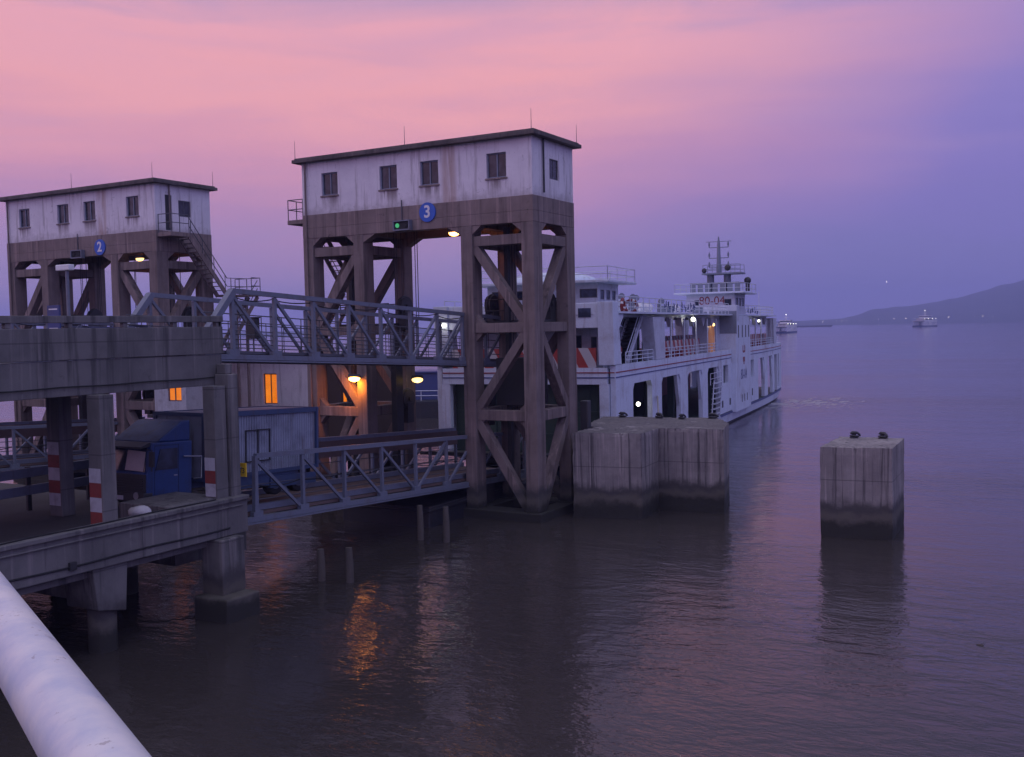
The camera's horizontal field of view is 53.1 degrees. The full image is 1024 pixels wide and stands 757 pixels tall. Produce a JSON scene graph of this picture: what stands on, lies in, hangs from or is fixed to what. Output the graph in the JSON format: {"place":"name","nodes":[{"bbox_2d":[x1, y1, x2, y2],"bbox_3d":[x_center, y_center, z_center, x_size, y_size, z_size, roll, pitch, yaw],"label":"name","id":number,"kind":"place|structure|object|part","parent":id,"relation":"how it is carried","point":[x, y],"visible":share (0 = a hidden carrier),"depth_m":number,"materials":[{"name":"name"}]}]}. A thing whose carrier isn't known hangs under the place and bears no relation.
{"place":"outdoors","nodes":[
{"label":"outdoors","id":0,"kind":"place"},
{"bbox_2d":[0,321,1023,756],"bbox_3d":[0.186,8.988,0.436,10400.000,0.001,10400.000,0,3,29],"label":"water","id":1,"kind":"structure","parent":0,"point":[760,617],"depth_m":31.76,"materials":[{"name":"liquid"}]},
{"bbox_2d":[0,316,259,653],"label":"elevated pier","id":2,"kind":"structure","parent":1,"relation":"in","point":[93,570],"depth_m":30.70,"materials":[{"name":"grey concrete"}]},
{"bbox_2d":[0,458,89,510],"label":"guard rail","id":3,"kind":"object","parent":2,"relation":"on","point":[28,489],"visible":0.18,"depth_m":34.91,"materials":[{"name":"metal"}]},
{"bbox_2d":[47,305,60,360],"bbox_3d":[-14.196,-1.310,31.799,0.560,1.920,0.066,0,3,29],"label":"notice board","id":4,"kind":"object","parent":2,"relation":"on","point":[53,310],"visible":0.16,"depth_m":31.72,"materials":[{"name":"metal"}]},
{"bbox_2d":[55,264,73,360],"bbox_3d":[-15.232,-2.187,35.038,0.700,3.400,0.240,0,3,29],"label":"walkway lamp","id":5,"kind":"object","parent":2,"relation":"on","point":[66,268],"visible":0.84,"depth_m":34.91,"materials":[{"name":"white metal"}]},
{"bbox_2d":[0,499,215,544],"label":"kerb","id":6,"kind":"object","parent":2,"relation":"on","point":[104,522],"visible":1,"depth_m":28.83,"materials":[{"name":"concrete"}]},
{"bbox_2d":[128,505,150,515],"bbox_3d":[-11.156,3.972,30.635,0.850,0.358,0.517,0,3,29],"label":"sack","id":7,"kind":"object","parent":2,"relation":"on","point":[138,510],"visible":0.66,"depth_m":30.42,"materials":[{"name":"white plastic"}]},
{"bbox_2d":[115,418,315,502],"bbox_3d":[-11.021,2.934,37.983,3.040,3.016,8.820,0,0,29],"label":"truck","id":8,"kind":"object","parent":2,"relation":"on","point":[154,457],"visible":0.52,"depth_m":34.66,"materials":[{"name":"blue paint"}]},
{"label":"side window","id":9,"kind":"part","parent":8,"relation":"part of","materials":[{"name":"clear glass"}]},
{"bbox_2d":[153,405,318,481],"bbox_3d":[-10.385,2.373,39.103,2.600,2.423,6.060,0,1,29],"label":"shipping container","id":10,"kind":"object","parent":8,"relation":"on","point":[263,429],"visible":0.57,"depth_m":38.78,"materials":[{"name":"metal"}]},
{"bbox_2d":[240,463,246,476],"bbox_3d":[-9.084,3.054,33.991,0.360,0.460,0.430,0,3,29],"label":"yellow sign","id":11,"kind":"object","parent":2,"relation":"attached to","point":[243,469],"visible":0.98,"depth_m":34.09,"materials":[{"name":"metal"}]},
{"bbox_2d":[0,173,260,480],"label":"hoist tower","id":12,"kind":"structure","parent":1,"relation":"in","point":[162,225],"depth_m":62.06,"materials":[{"name":"brown concrete"}]},
{"bbox_2d":[20,209,29,227],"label":"window","id":13,"kind":"structure","parent":12,"relation":"in","point":[24,213],"depth_m":64.85,"materials":[{"name":"grey glass"}]},
{"bbox_2d":[58,204,68,223],"bbox_3d":[-27.499,-10.108,62.955,1.060,1.160,0.070,0,3,29],"label":"window","id":14,"kind":"structure","parent":12,"relation":"in","point":[62,209],"depth_m":63.01,"materials":[{"name":"grey glass"}]},
{"bbox_2d":[0,417,144,471],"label":"vehicle gangway","id":15,"kind":"object","parent":12,"relation":"on","point":[23,430],"visible":0.37,"depth_m":59.50,"materials":[{"name":"grey metal"}]},
{"bbox_2d":[0,323,147,362],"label":"passenger gangway","id":16,"kind":"object","parent":12,"relation":"attached to","point":[34,325],"visible":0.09,"depth_m":59.88,"materials":[{"name":"grey metal"}]},
{"bbox_2d":[70,234,84,258],"bbox_3d":[-26.351,-8.035,62.064,1.000,1.500,0.270,0,3,29],"label":"signal light","id":17,"kind":"object","parent":12,"relation":"hanging from","point":[76,254],"visible":1,"depth_m":62.05,"materials":[{"name":"grey metal"}]},
{"bbox_2d":[85,201,95,220],"bbox_3d":[-25.378,-10.093,61.759,1.050,1.160,0.070,0,3,29],"label":"window","id":18,"kind":"structure","parent":12,"relation":"in","point":[89,206],"depth_m":61.82,"materials":[{"name":"grey glass"}]},
{"bbox_2d":[94,239,105,254],"bbox_3d":[-24.653,-7.851,61.249,0.940,0.940,0.071,0,3,29],"label":"number sign","id":19,"kind":"object","parent":12,"relation":"attached to","point":[99,247],"visible":1,"depth_m":61.20,"materials":[{"name":"blue metal"}]},
{"bbox_2d":[127,196,138,215],"bbox_3d":[-22.108,-10.072,59.913,1.060,1.160,0.070,0,3,29],"label":"window","id":20,"kind":"structure","parent":12,"relation":"in","point":[132,202],"depth_m":59.93,"materials":[{"name":"grey glass"}]},
{"bbox_2d":[134,255,145,260],"bbox_3d":[-21.951,-7.098,60.612,0.604,0.333,0.514,0,3,29],"label":"floodlight","id":21,"kind":"object","parent":12,"relation":"attached to","point":[140,257],"visible":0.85,"depth_m":60.39,"materials":[{"name":"metal"}]},
{"bbox_2d":[165,195,171,229],"bbox_3d":[-20.120,-9.685,59.808,0.050,2.055,0.490,0,3,29],"label":"door","id":22,"kind":"structure","parent":12,"relation":"in","point":[166,196],"depth_m":59.77,"materials":[{"name":"metal"}]},
{"bbox_2d":[178,200,189,217],"bbox_3d":[-19.527,-10.066,60.854,0.070,0.950,0.940,0,3,29],"label":"window","id":23,"kind":"structure","parent":12,"relation":"in","point":[183,206],"depth_m":60.89,"materials":[{"name":"glass"}]},
{"bbox_2d":[147,385,212,492],"bbox_3d":[-18.591,3.756,58.455,3.000,8.400,2.800,0,3,29],"label":"operator kiosk","id":24,"kind":"object","parent":1,"relation":"in","point":[184,398],"visible":0.22,"depth_m":57.49,"materials":[{"name":"white paint"}]},
{"bbox_2d":[169,388,181,400],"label":"window","id":25,"kind":"structure","parent":24,"relation":"in","point":[175,394],"depth_m":57.34,"materials":[{"name":"glass"}]},
{"bbox_2d":[222,363,392,471],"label":"quay house","id":26,"kind":"structure","parent":1,"relation":"in","point":[279,384],"depth_m":66.35,"materials":[{"name":"concrete"}]},
{"bbox_2d":[264,374,276,403],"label":"window","id":27,"kind":"structure","parent":26,"relation":"in","point":[270,380],"depth_m":66.55,"materials":[{"name":"glass"}]},
{"bbox_2d":[327,365,391,436],"bbox_3d":[-9.522,1.291,65.949,4.600,5.020,3.600,0,3,29],"label":"control cabin","id":28,"kind":"object","parent":26,"relation":"on","point":[336,394],"visible":0.07,"depth_m":64.90,"materials":[{"name":"metal"}]},
{"bbox_2d":[342,391,347,401],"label":"window","id":29,"kind":"structure","parent":28,"relation":"in","point":[344,399],"depth_m":64.87,"materials":[{"name":"glass"}]},
{"bbox_2d":[317,548,325,580],"bbox_3d":[-6.927,7.369,37.248,0.291,2.358,0.300,0,3,29],"label":"stake","id":30,"kind":"object","parent":1,"relation":"in","point":[321,565],"visible":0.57,"depth_m":37.11,"materials":[{"name":"grey wood"}]},
{"bbox_2d":[345,547,353,582],"bbox_3d":[-5.847,7.313,36.922,0.291,2.458,0.300,0,3,29],"label":"stake","id":31,"kind":"object","parent":1,"relation":"in","point":[349,568],"visible":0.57,"depth_m":36.78,"materials":[{"name":"grey wood"}]},
{"bbox_2d":[417,505,423,539],"bbox_3d":[-3.944,6.798,44.154,0.291,2.706,0.300,0,3,29],"label":"stake","id":32,"kind":"object","parent":1,"relation":"in","point":[420,528],"visible":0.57,"depth_m":44.02,"materials":[{"name":"grey wood"}]},
{"bbox_2d":[415,369,438,417],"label":"work barge","id":33,"kind":"object","parent":1,"relation":"on","point":[426,390],"visible":0.11,"depth_m":106.69,"materials":[{"name":"blue paint"}]},
{"bbox_2d":[287,126,581,523],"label":"hoist tower","id":34,"kind":"structure","parent":1,"relation":"in","point":[510,193],"depth_m":49.76,"materials":[{"name":"brown concrete"}]},
{"bbox_2d":[107,288,523,366],"bbox_3d":[-6.705,-1.839,45.371,4.400,3.678,23.772,0,3,29],"label":"passenger gangway","id":35,"kind":"object","parent":34,"relation":"attached to","point":[272,354],"visible":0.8,"depth_m":41.94,"materials":[{"name":"grey metal"}]},
{"bbox_2d":[245,317,260,350],"bbox_3d":[-9.791,-1.605,38.786,0.480,1.450,0.340,0,3,29],"label":"control box","id":36,"kind":"object","parent":35,"relation":"on","point":[250,330],"visible":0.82,"depth_m":38.67,"materials":[{"name":"metal"}]},
{"bbox_2d":[322,172,337,195],"bbox_3d":[-9.288,-9.982,52.608,1.050,1.160,0.070,0,3,29],"label":"window","id":37,"kind":"structure","parent":34,"relation":"in","point":[330,183],"depth_m":52.61,"materials":[{"name":"grey glass"}]},
{"bbox_2d":[348,374,360,381],"bbox_3d":[-7.979,-0.030,51.970,0.604,0.391,0.548,-1,3,4],"label":"floodlight","id":38,"kind":"object","parent":34,"relation":"attached to","point":[354,377],"visible":1,"depth_m":51.75,"materials":[{"name":"metal"}]},
{"bbox_2d":[191,428,525,525],"bbox_3d":[-6.443,3.989,46.107,4.600,3.600,21.645,0,3,29],"label":"vehicle gangway","id":39,"kind":"object","parent":34,"relation":"on","point":[340,492],"visible":0.71,"depth_m":45.07,"materials":[{"name":"grey metal"}]},
{"bbox_2d":[380,165,396,189],"bbox_3d":[-6.062,-9.961,50.787,1.060,1.160,0.070,0,3,29],"label":"window","id":40,"kind":"structure","parent":34,"relation":"in","point":[388,173],"depth_m":50.79,"materials":[{"name":"grey glass"}]},
{"bbox_2d":[392,200,411,230],"bbox_3d":[-5.378,-8.001,50.151,1.000,1.500,0.270,0,3,29],"label":"signal light","id":41,"kind":"object","parent":34,"relation":"hanging from","point":[402,225],"visible":1,"depth_m":50.13,"materials":[{"name":"grey metal"}]},
{"bbox_2d":[411,375,422,382],"bbox_3d":[-4.987,0.021,53.849,0.604,0.395,0.534,-2,3,-11],"label":"floodlight","id":42,"kind":"object","parent":34,"relation":"attached to","point":[416,378],"visible":1,"depth_m":53.65,"materials":[{"name":"metal"}]},
{"bbox_2d":[419,202,435,221],"bbox_3d":[-4.094,-8.049,49.556,0.940,0.940,0.071,0,3,29],"label":"number sign","id":43,"kind":"object","parent":34,"relation":"attached to","point":[427,211],"visible":1,"depth_m":49.52,"materials":[{"name":"blue metal"}]},
{"bbox_2d":[421,160,437,184],"bbox_3d":[-3.941,-9.947,49.590,1.050,1.160,0.070,0,3,29],"label":"window","id":44,"kind":"structure","parent":34,"relation":"in","point":[429,169],"depth_m":49.61,"materials":[{"name":"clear glass"}]},
{"bbox_2d":[447,229,458,235],"bbox_3d":[-2.743,-7.035,49.479,0.604,0.333,0.514,0,3,29],"label":"floodlight","id":45,"kind":"object","parent":34,"relation":"attached to","point":[451,232],"visible":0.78,"depth_m":49.30,"materials":[{"name":"metal"}]},
{"bbox_2d":[487,152,505,177],"bbox_3d":[-0.671,-9.925,47.745,1.060,1.160,0.070,0,3,29],"label":"window","id":46,"kind":"structure","parent":34,"relation":"in","point":[496,162],"depth_m":47.76,"materials":[{"name":"grey glass"}]},
{"bbox_2d":[549,159,556,179],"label":"window","id":47,"kind":"structure","parent":34,"relation":"in","point":[552,163],"depth_m":48.74,"materials":[{"name":"glass"}]},
{"bbox_2d":[343,478,525,527],"bbox_3d":[-3.543,6.477,52.189,5.200,1.750,10.000,0,3,29],"label":"pontoon","id":48,"kind":"object","parent":1,"relation":"on","point":[402,512],"visible":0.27,"depth_m":48.17,"materials":[{"name":"black metal"}]},
{"bbox_2d":[443,507,449,542],"bbox_3d":[-2.787,6.803,43.559,0.291,2.706,0.300,0,3,29],"label":"stake","id":49,"kind":"object","parent":1,"relation":"in","point":[446,531],"visible":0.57,"depth_m":43.42,"materials":[{"name":"grey wood"}]},
{"bbox_2d":[580,400,590,429],"bbox_3d":[3.735,4.367,51.286,0.420,6.550,0.440,0,3,29],"label":"fender pile","id":50,"kind":"object","parent":1,"relation":"in","point":[585,412],"visible":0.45,"depth_m":50.98,"materials":[{"name":"metal"}]},
{"bbox_2d":[420,237,780,465],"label":"car ferry","id":51,"kind":"object","parent":1,"relation":"on","point":[707,367],"visible":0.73,"depth_m":73.98,"materials":[{"name":"metal"}]},
{"bbox_3d":[1.013,2.515,64.309,10.000,4.300,0.300,0,3,23],"label":"bow door","id":52,"kind":"part","parent":51,"relation":"part of","materials":[{"name":"white metal"}]},
{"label":"window","id":53,"kind":"part","parent":51,"relation":"part of","materials":[{"name":"glass"}]},
{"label":"bow window","id":54,"kind":"part","parent":51,"relation":"part of","materials":[{"name":"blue glass"}]},
{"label":"window","id":55,"kind":"part","parent":51,"relation":"part of","materials":[{"name":"glass"}]},
{"bbox_2d":[620,298,625,310],"bbox_3d":[6.783,-4.466,62.694,0.214,0.980,0.980,0,3,17],"label":"lifebuoy","id":56,"kind":"object","parent":51,"relation":"on","point":[622,305],"visible":0.94,"depth_m":62.39,"materials":[{"name":"red paint"}]},
{"bbox_2d":[625,299,638,311],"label":"lifebuoy","id":57,"kind":"object","parent":51,"relation":"on","point":[637,305],"visible":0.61,"depth_m":66.64,"materials":[{"name":"red paint"}]},
{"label":"lit doorway","id":58,"kind":"part","parent":51,"relation":"part of","materials":[{"name":"brown"}]},
{"bbox_2d":[572,416,729,519],"bbox_3d":[7.331,5.072,51.905,7.148,5.590,8.974,0,3,16],"label":"mooring dolphin","id":59,"kind":"object","parent":1,"relation":"in","point":[640,468],"visible":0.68,"depth_m":48.77,"materials":[{"name":"concrete"}]},
{"bbox_2d":[618,412,627,417],"bbox_3d":[6.054,1.974,56.057,0.470,0.313,0.463,-3,4,-38],"label":"bollard","id":60,"kind":"object","parent":59,"relation":"on","point":[623,415],"visible":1,"depth_m":55.96,"materials":[{"name":"metal"}]},
{"bbox_2d":[655,412,663,417],"bbox_3d":[7.920,1.982,55.090,0.470,0.313,0.463,-1,3,7],"label":"bollard","id":61,"kind":"object","parent":59,"relation":"on","point":[659,415],"visible":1,"depth_m":54.95,"materials":[{"name":"metal"}]},
{"bbox_2d":[678,414,685,418],"bbox_3d":[8.998,2.009,54.178,0.419,0.303,0.425,0,3,23],"label":"bollard","id":62,"kind":"object","parent":59,"relation":"on","point":[681,416],"visible":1,"depth_m":54.08,"materials":[{"name":"metal"}]},
{"bbox_2d":[708,413,718,418],"bbox_3d":[10.618,1.968,54.162,0.504,0.320,0.499,-3,3,-27],"label":"bollard","id":63,"kind":"object","parent":59,"relation":"on","point":[712,415],"visible":1,"depth_m":54.04,"materials":[{"name":"metal"}]},
{"bbox_2d":[776,317,796,332],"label":"distant ferry","id":64,"kind":"object","parent":1,"relation":"on","point":[781,326],"visible":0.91,"depth_m":926.27,"materials":[{"name":"white metal"}]},
{"bbox_2d":[778,322,832,326],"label":"barge","id":65,"kind":"object","parent":1,"relation":"on","point":[816,325],"visible":0.3,"depth_m":2083.61,"materials":[{"name":"metal"}]},
{"bbox_2d":[820,436,903,540],"bbox_3d":[15.248,5.394,44.270,2.920,5.346,4.410,0,3,29],"label":"mooring dolphin","id":66,"kind":"object","parent":1,"relation":"in","point":[862,488],"visible":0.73,"depth_m":42.53,"materials":[{"name":"concrete"}]},
{"bbox_2d":[850,431,860,437],"bbox_3d":[15.353,2.507,45.894,0.448,0.308,0.441,-4,4,-44],"label":"bollard","id":67,"kind":"object","parent":66,"relation":"on","point":[853,433],"visible":1,"depth_m":45.80,"materials":[{"name":"metal"}]},
{"bbox_2d":[878,431,887,438],"bbox_3d":[16.433,2.510,45.366,0.448,0.308,0.441,-1,3,13],"label":"bollard","id":68,"kind":"object","parent":66,"relation":"on","point":[882,435],"visible":1,"depth_m":45.24,"materials":[{"name":"metal"}]},
{"bbox_2d":[912,315,937,326],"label":"distant ferry","id":69,"kind":"object","parent":1,"relation":"on","point":[921,320],"visible":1,"depth_m":1393.14,"materials":[{"name":"white metal"}]},
{"bbox_2d":[0,0,1023,331],"label":"sky","id":70,"kind":"structure","parent":0,"point":[851,157],"materials":[{"name":"purple"}]},
{"bbox_2d":[223,280,1023,337],"bbox_3d":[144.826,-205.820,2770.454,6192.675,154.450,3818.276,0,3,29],"label":"hills","id":71,"kind":"structure","parent":0,"point":[1003,303],"depth_m":3227.99,"materials":[{"name":"grey"}]},
{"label":"viewing walkway","id":72,"kind":"structure","parent":0,"visible":0},
{"bbox_2d":[0,571,151,756],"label":"handrail","id":73,"kind":"object","parent":72,"relation":"on","point":[60,706],"visible":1,"depth_m":1.66,"materials":[{"name":"white metal"}]}
]}

